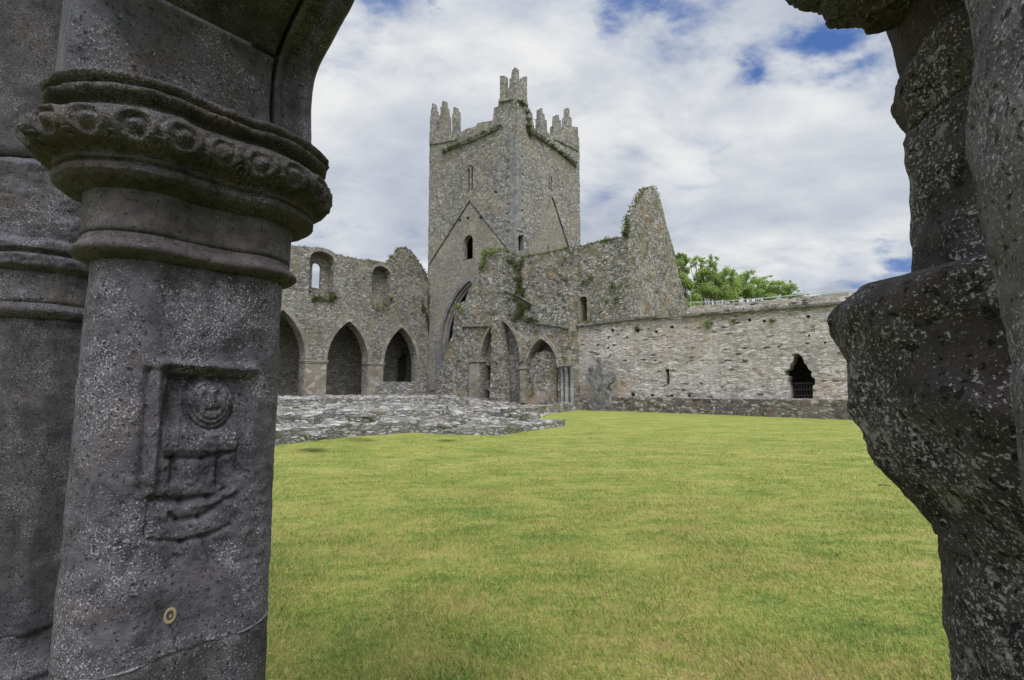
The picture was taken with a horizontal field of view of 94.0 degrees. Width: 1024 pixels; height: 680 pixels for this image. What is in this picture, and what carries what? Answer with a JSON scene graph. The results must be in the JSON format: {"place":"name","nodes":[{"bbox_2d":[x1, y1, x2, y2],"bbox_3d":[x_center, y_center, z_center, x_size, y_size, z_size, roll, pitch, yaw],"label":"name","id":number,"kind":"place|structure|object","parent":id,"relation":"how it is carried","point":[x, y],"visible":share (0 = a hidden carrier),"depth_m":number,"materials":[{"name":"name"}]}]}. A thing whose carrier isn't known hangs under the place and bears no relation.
{"place":"outdoors","nodes":[
{"label":"outdoors","id":0,"kind":"place"},
{"bbox_2d":[0,0,251,679],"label":"cloister pier","id":1,"kind":"structure","parent":0,"point":[44,274],"depth_m":1.72,"materials":[{"name":"stone"}]},
{"bbox_2d":[383,248,427,310],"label":"gable wall","id":2,"kind":"structure","parent":0,"point":[405,261],"depth_m":55.02,"materials":[{"name":"grey stone"}]},
{"bbox_2d":[385,246,427,274],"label":"wall top growth","id":3,"kind":"object","parent":2,"relation":"on","point":[390,256],"depth_m":54.65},
{"bbox_2d":[291,0,911,304],"label":"sky","id":4,"kind":"structure","parent":0,"point":[767,135],"materials":[{"name":"white"}]},
{"bbox_2d":[265,410,950,679],"bbox_3d":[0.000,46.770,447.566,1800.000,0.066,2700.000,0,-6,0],"label":"ground","id":5,"kind":"structure","parent":0,"point":[591,416],"depth_m":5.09,"materials":[{"name":"green plant"}]},
{"bbox_2d":[278,320,410,395],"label":"aisle wall","id":6,"kind":"structure","parent":5,"relation":"on","point":[344,371],"depth_m":47.27,"materials":[{"name":"grey stone"}]},
{"bbox_2d":[280,315,398,331],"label":"aisle vault","id":7,"kind":"object","parent":6,"relation":"on","point":[284,319],"depth_m":42.63,"materials":[{"name":"grey stone"}]},
{"bbox_2d":[275,418,422,444],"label":"foundation wall","id":8,"kind":"structure","parent":5,"relation":"on","point":[285,435],"depth_m":15.96,"materials":[{"name":"stone"}]},
{"bbox_2d":[296,431,327,439],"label":"stone block","id":9,"kind":"structure","parent":8,"relation":"on","point":[311,435],"depth_m":11.85,"materials":[{"name":"grey stone"}]},
{"bbox_2d":[343,412,375,421],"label":"stone block","id":10,"kind":"structure","parent":8,"relation":"on","point":[358,417],"depth_m":14.21,"materials":[{"name":"grey stone"}]},
{"bbox_2d":[278,245,428,396],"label":"nave arcade","id":11,"kind":"object","parent":5,"relation":"on","point":[360,288],"visible":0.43,"depth_m":43.74,"materials":[{"name":"stone"}]},
{"bbox_2d":[308,253,328,297],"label":"window","id":12,"kind":"structure","parent":11,"relation":"in","point":[323,263],"depth_m":42.53,"materials":[{"name":"grey stone"}]},
{"bbox_2d":[308,248,336,262],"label":"window frame","id":13,"kind":"structure","parent":11,"relation":"in","point":[317,249],"depth_m":41.71,"materials":[{"name":"stone"}]},
{"bbox_2d":[311,289,339,302],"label":"wall plant","id":14,"kind":"object","parent":11,"relation":"attached to","point":[334,296],"depth_m":41.58,"materials":[{"name":"green plant"}]},
{"bbox_2d":[299,245,419,280],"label":"wall top growth","id":15,"kind":"object","parent":11,"relation":"on","point":[371,262],"depth_m":44.83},
{"bbox_2d":[365,258,384,310],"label":"window","id":16,"kind":"structure","parent":11,"relation":"in","point":[378,276],"depth_m":46.74,"materials":[{"name":"grey stone"}]},
{"bbox_2d":[370,263,391,275],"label":"window frame","id":17,"kind":"structure","parent":11,"relation":"in","point":[386,268],"depth_m":46.23,"materials":[{"name":"stone"}]},
{"bbox_2d":[372,296,394,309],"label":"wall plant","id":18,"kind":"object","parent":11,"relation":"attached to","point":[385,304],"depth_m":45.87,"materials":[{"name":"green plant"}]},
{"bbox_2d":[421,284,430,329],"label":"ivy","id":19,"kind":"object","parent":11,"relation":"attached to","point":[423,308],"visible":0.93,"depth_m":49.55,"materials":[{"name":"green plant"}]},
{"bbox_2d":[283,396,469,405],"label":"foundation wall","id":20,"kind":"structure","parent":5,"relation":"on","point":[461,401],"depth_m":30.23,"materials":[{"name":"stone"}]},
{"bbox_2d":[406,355,410,380],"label":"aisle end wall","id":21,"kind":"structure","parent":5,"relation":"on","point":[408,367],"depth_m":53.77,"materials":[{"name":"grey stone"}]},
{"bbox_2d":[276,396,569,426],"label":"rubble floor","id":22,"kind":"structure","parent":5,"relation":"on","point":[366,405],"depth_m":24.98,"materials":[{"name":"grey stone"}]},
{"bbox_2d":[294,404,349,427],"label":"foundation wall","id":23,"kind":"structure","parent":22,"relation":"on","point":[317,416],"depth_m":18.18,"materials":[{"name":"stone"}]},
{"bbox_2d":[276,409,443,423],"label":"foundation wall","id":24,"kind":"structure","parent":22,"relation":"on","point":[341,414],"depth_m":22.29,"materials":[{"name":"stone"}]},
{"bbox_2d":[375,381,425,394],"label":"sill wall","id":25,"kind":"structure","parent":22,"relation":"on","point":[397,388],"depth_m":46.27,"materials":[{"name":"stone"}]},
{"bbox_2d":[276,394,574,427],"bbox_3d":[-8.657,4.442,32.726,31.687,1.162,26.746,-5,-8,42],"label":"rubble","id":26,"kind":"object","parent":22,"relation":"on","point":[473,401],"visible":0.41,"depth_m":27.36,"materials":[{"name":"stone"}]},
{"bbox_2d":[436,422,456,431],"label":"stone block","id":27,"kind":"structure","parent":5,"relation":"on","point":[446,427],"depth_m":14.31,"materials":[{"name":"grey stone"}]},
{"bbox_2d":[446,405,468,424],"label":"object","id":28,"kind":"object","parent":5,"relation":"on","point":[457,415],"depth_m":17.98,"materials":[{"name":"stone"}]},
{"bbox_2d":[415,419,564,434],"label":"foundation wall","id":29,"kind":"structure","parent":5,"relation":"on","point":[511,427],"depth_m":17.21,"materials":[{"name":"stone"}]},
{"bbox_2d":[500,406,525,417],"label":"stone block","id":30,"kind":"structure","parent":29,"relation":"on","point":[513,412],"depth_m":17.42,"materials":[{"name":"grey stone"}]},
{"bbox_2d":[427,67,579,394],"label":"bell tower","id":31,"kind":"structure","parent":5,"relation":"on","point":[510,185],"depth_m":47.16,"materials":[{"name":"grey stone"}]},
{"bbox_2d":[462,233,473,260],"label":"window frame","id":32,"kind":"structure","parent":31,"relation":"in","point":[463,244],"depth_m":46.97,"materials":[{"name":"stone"}]},
{"bbox_2d":[439,123,501,151],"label":"wall top growth","id":33,"kind":"object","parent":31,"relation":"attached to","point":[468,138],"depth_m":47.27,"materials":[{"name":"green plant"}]},
{"bbox_2d":[466,163,474,191],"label":"window frame","id":34,"kind":"structure","parent":31,"relation":"in","point":[470,163],"depth_m":47.19,"materials":[{"name":"stone"}]},
{"bbox_2d":[518,99,535,137],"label":"wall top growth","id":35,"kind":"object","parent":31,"relation":"attached to","point":[527,118],"depth_m":44.67,"materials":[{"name":"green plant"}]},
{"bbox_2d":[524,123,576,162],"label":"wall top growth","id":36,"kind":"object","parent":31,"relation":"attached to","point":[553,144],"depth_m":47.23,"materials":[{"name":"green plant"}]},
{"bbox_2d":[525,187,688,351],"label":"transept","id":37,"kind":"structure","parent":31,"relation":"attached to","point":[638,267],"depth_m":37.17,"materials":[{"name":"stone"}]},
{"bbox_2d":[535,235,619,254],"bbox_3d":[5.013,-7.373,38.566,8.527,0.779,1.297,-5,-8,42],"label":"wall top growth","id":38,"kind":"object","parent":37,"relation":"on","point":[594,242],"depth_m":37.38,"materials":[{"name":"green plant"}]},
{"bbox_2d":[578,294,589,321],"bbox_3d":[5.624,-2.510,37.171,0.979,2.132,0.280,-5,-8,42],"label":"window frame","id":39,"kind":"structure","parent":37,"relation":"in","point":[583,295],"depth_m":37.26,"materials":[{"name":"stone"}]},
{"bbox_2d":[578,275,594,285],"bbox_3d":[5.768,-4.649,37.049,1.526,0.887,0.606,-5,-8,42],"label":"wall plant","id":40,"kind":"object","parent":37,"relation":"attached to","point":[590,277],"depth_m":36.83,"materials":[{"name":"green plant"}]},
{"bbox_2d":[609,283,618,301],"bbox_3d":[7.590,-3.469,35.322,0.994,1.748,0.548,-5,-8,42],"label":"wall plant","id":41,"kind":"object","parent":37,"relation":"attached to","point":[613,285],"depth_m":35.28,"materials":[{"name":"green plant"}]},
{"bbox_2d":[621,214,630,237],"bbox_3d":[8.373,-8.333,35.026,0.767,1.852,0.543,-5,-8,42],"label":"ivy","id":42,"kind":"object","parent":37,"relation":"attached to","point":[627,226],"visible":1,"depth_m":34.97,"materials":[{"name":"green plant"}]},
{"bbox_2d":[619,185,660,233],"bbox_3d":[10.284,-10.229,37.583,1.378,5.290,6.309,-5,-8,42],"label":"wall top growth","id":43,"kind":"object","parent":37,"relation":"on","point":[642,189],"depth_m":36.97,"materials":[{"name":"green plant"}]},
{"bbox_2d":[473,410,540,420],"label":"foundation wall","id":44,"kind":"structure","parent":5,"relation":"on","point":[530,416],"depth_m":22.66,"materials":[{"name":"stone"}]},
{"bbox_2d":[437,249,579,404],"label":"ruined wall","id":45,"kind":"structure","parent":5,"relation":"on","point":[487,334],"depth_m":40.38,"materials":[{"name":"stone"}]},
{"bbox_2d":[454,303,461,314],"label":"wall plant","id":46,"kind":"object","parent":45,"relation":"attached to","point":[459,310],"depth_m":44.77,"materials":[{"name":"green plant"}]},
{"bbox_2d":[478,247,497,267],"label":"wall plant","id":47,"kind":"object","parent":45,"relation":"attached to","point":[485,255],"depth_m":42.94,"materials":[{"name":"green plant"}]},
{"bbox_2d":[480,248,537,257],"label":"wall top growth","id":48,"kind":"object","parent":45,"relation":"on","point":[514,253],"depth_m":41.00,"materials":[{"name":"green plant"}]},
{"bbox_2d":[506,256,538,324],"bbox_3d":[0.909,-4.172,39.644,3.923,6.125,0.656,-5,-8,42],"label":"ivy","id":49,"kind":"object","parent":45,"relation":"attached to","point":[521,303],"visible":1,"depth_m":39.82,"materials":[{"name":"green plant"}]},
{"bbox_2d":[520,402,587,413],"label":"foundation wall","id":50,"kind":"structure","parent":5,"relation":"on","point":[545,408],"depth_m":31.76,"materials":[{"name":"grey stone"}]},
{"bbox_2d":[585,357,616,410],"bbox_3d":[6.348,3.132,34.203,2.404,3.843,0.359,-5,-8,42],"label":"cross stone","id":51,"kind":"object","parent":5,"relation":"on","point":[601,382],"visible":1,"depth_m":34.11,"materials":[{"name":"grey stone"}]},
{"bbox_2d":[675,252,703,307],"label":"tree","id":52,"kind":"object","parent":5,"relation":"on","point":[682,261],"visible":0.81,"depth_m":52.40,"materials":[{"name":"green plant"}]},
{"bbox_2d":[575,291,855,402],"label":"cloister wall","id":53,"kind":"structure","parent":5,"relation":"on","point":[753,353],"depth_m":29.80,"materials":[{"name":"grey stone"}]},
{"bbox_2d":[575,302,808,322],"bbox_3d":[10.578,-1.719,31.933,16.114,0.618,1.068,-5,-8,42],"label":"wall top growth","id":54,"kind":"object","parent":53,"relation":"on","point":[689,313],"depth_m":31.19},
{"bbox_2d":[702,320,712,329],"bbox_3d":[12.433,-0.967,30.349,0.833,0.719,0.589,-5,-8,42],"label":"wall plant","id":55,"kind":"object","parent":53,"relation":"attached to","point":[708,324],"depth_m":30.30,"materials":[{"name":"green plant"}]},
{"bbox_2d":[688,289,857,306],"bbox_3d":[16.067,-2.253,27.952,11.644,1.325,0.055,-5,-8,42],"label":"railing","id":56,"kind":"object","parent":53,"relation":"on","point":[804,294],"visible":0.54,"depth_m":28.22,"materials":[{"name":"grey metal"}]},
{"bbox_2d":[791,382,813,398],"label":"iron gate","id":57,"kind":"structure","parent":53,"relation":"attached to","point":[801,389],"depth_m":27.42,"materials":[{"name":"grey metal"}]},
{"bbox_2d":[689,254,741,304],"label":"tree","id":58,"kind":"object","parent":5,"relation":"on","point":[704,287],"visible":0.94,"depth_m":55.44,"materials":[{"name":"green plant"}]},
{"bbox_2d":[612,397,851,419],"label":"wall","id":59,"kind":"structure","parent":5,"relation":"on","point":[825,409],"depth_m":28.04,"materials":[{"name":"grey stone"}]},
{"bbox_2d":[707,269,766,302],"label":"tree","id":60,"kind":"object","parent":5,"relation":"on","point":[745,289],"visible":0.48,"depth_m":58.12,"materials":[{"name":"green plant"}]},
{"bbox_2d":[747,275,810,300],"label":"tree","id":61,"kind":"object","parent":5,"relation":"on","point":[785,290],"visible":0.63,"depth_m":60.05,"materials":[{"name":"green plant"}]},
{"bbox_3d":[-0.813,1.502,1.086,4.363,0.550,0.758,-5,-8,42],"label":"dwarf wall","id":62,"kind":"object","parent":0,"visible":0},
{"bbox_2d":[15,67,332,679],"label":"cloister pier","id":63,"kind":"structure","parent":62,"relation":"on","point":[199,214],"depth_m":0.98,"materials":[{"name":"grey stone"}]},
{"bbox_2d":[55,0,911,142],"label":"cloister arch","id":64,"kind":"structure","parent":63,"relation":"on","point":[269,74],"depth_m":1.19,"materials":[{"name":"stone"}]},
{"bbox_2d":[827,0,1023,679],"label":"cloister pier","id":65,"kind":"structure","parent":62,"relation":"on","point":[931,346],"depth_m":0.47,"materials":[{"name":"stone"}]}
]}

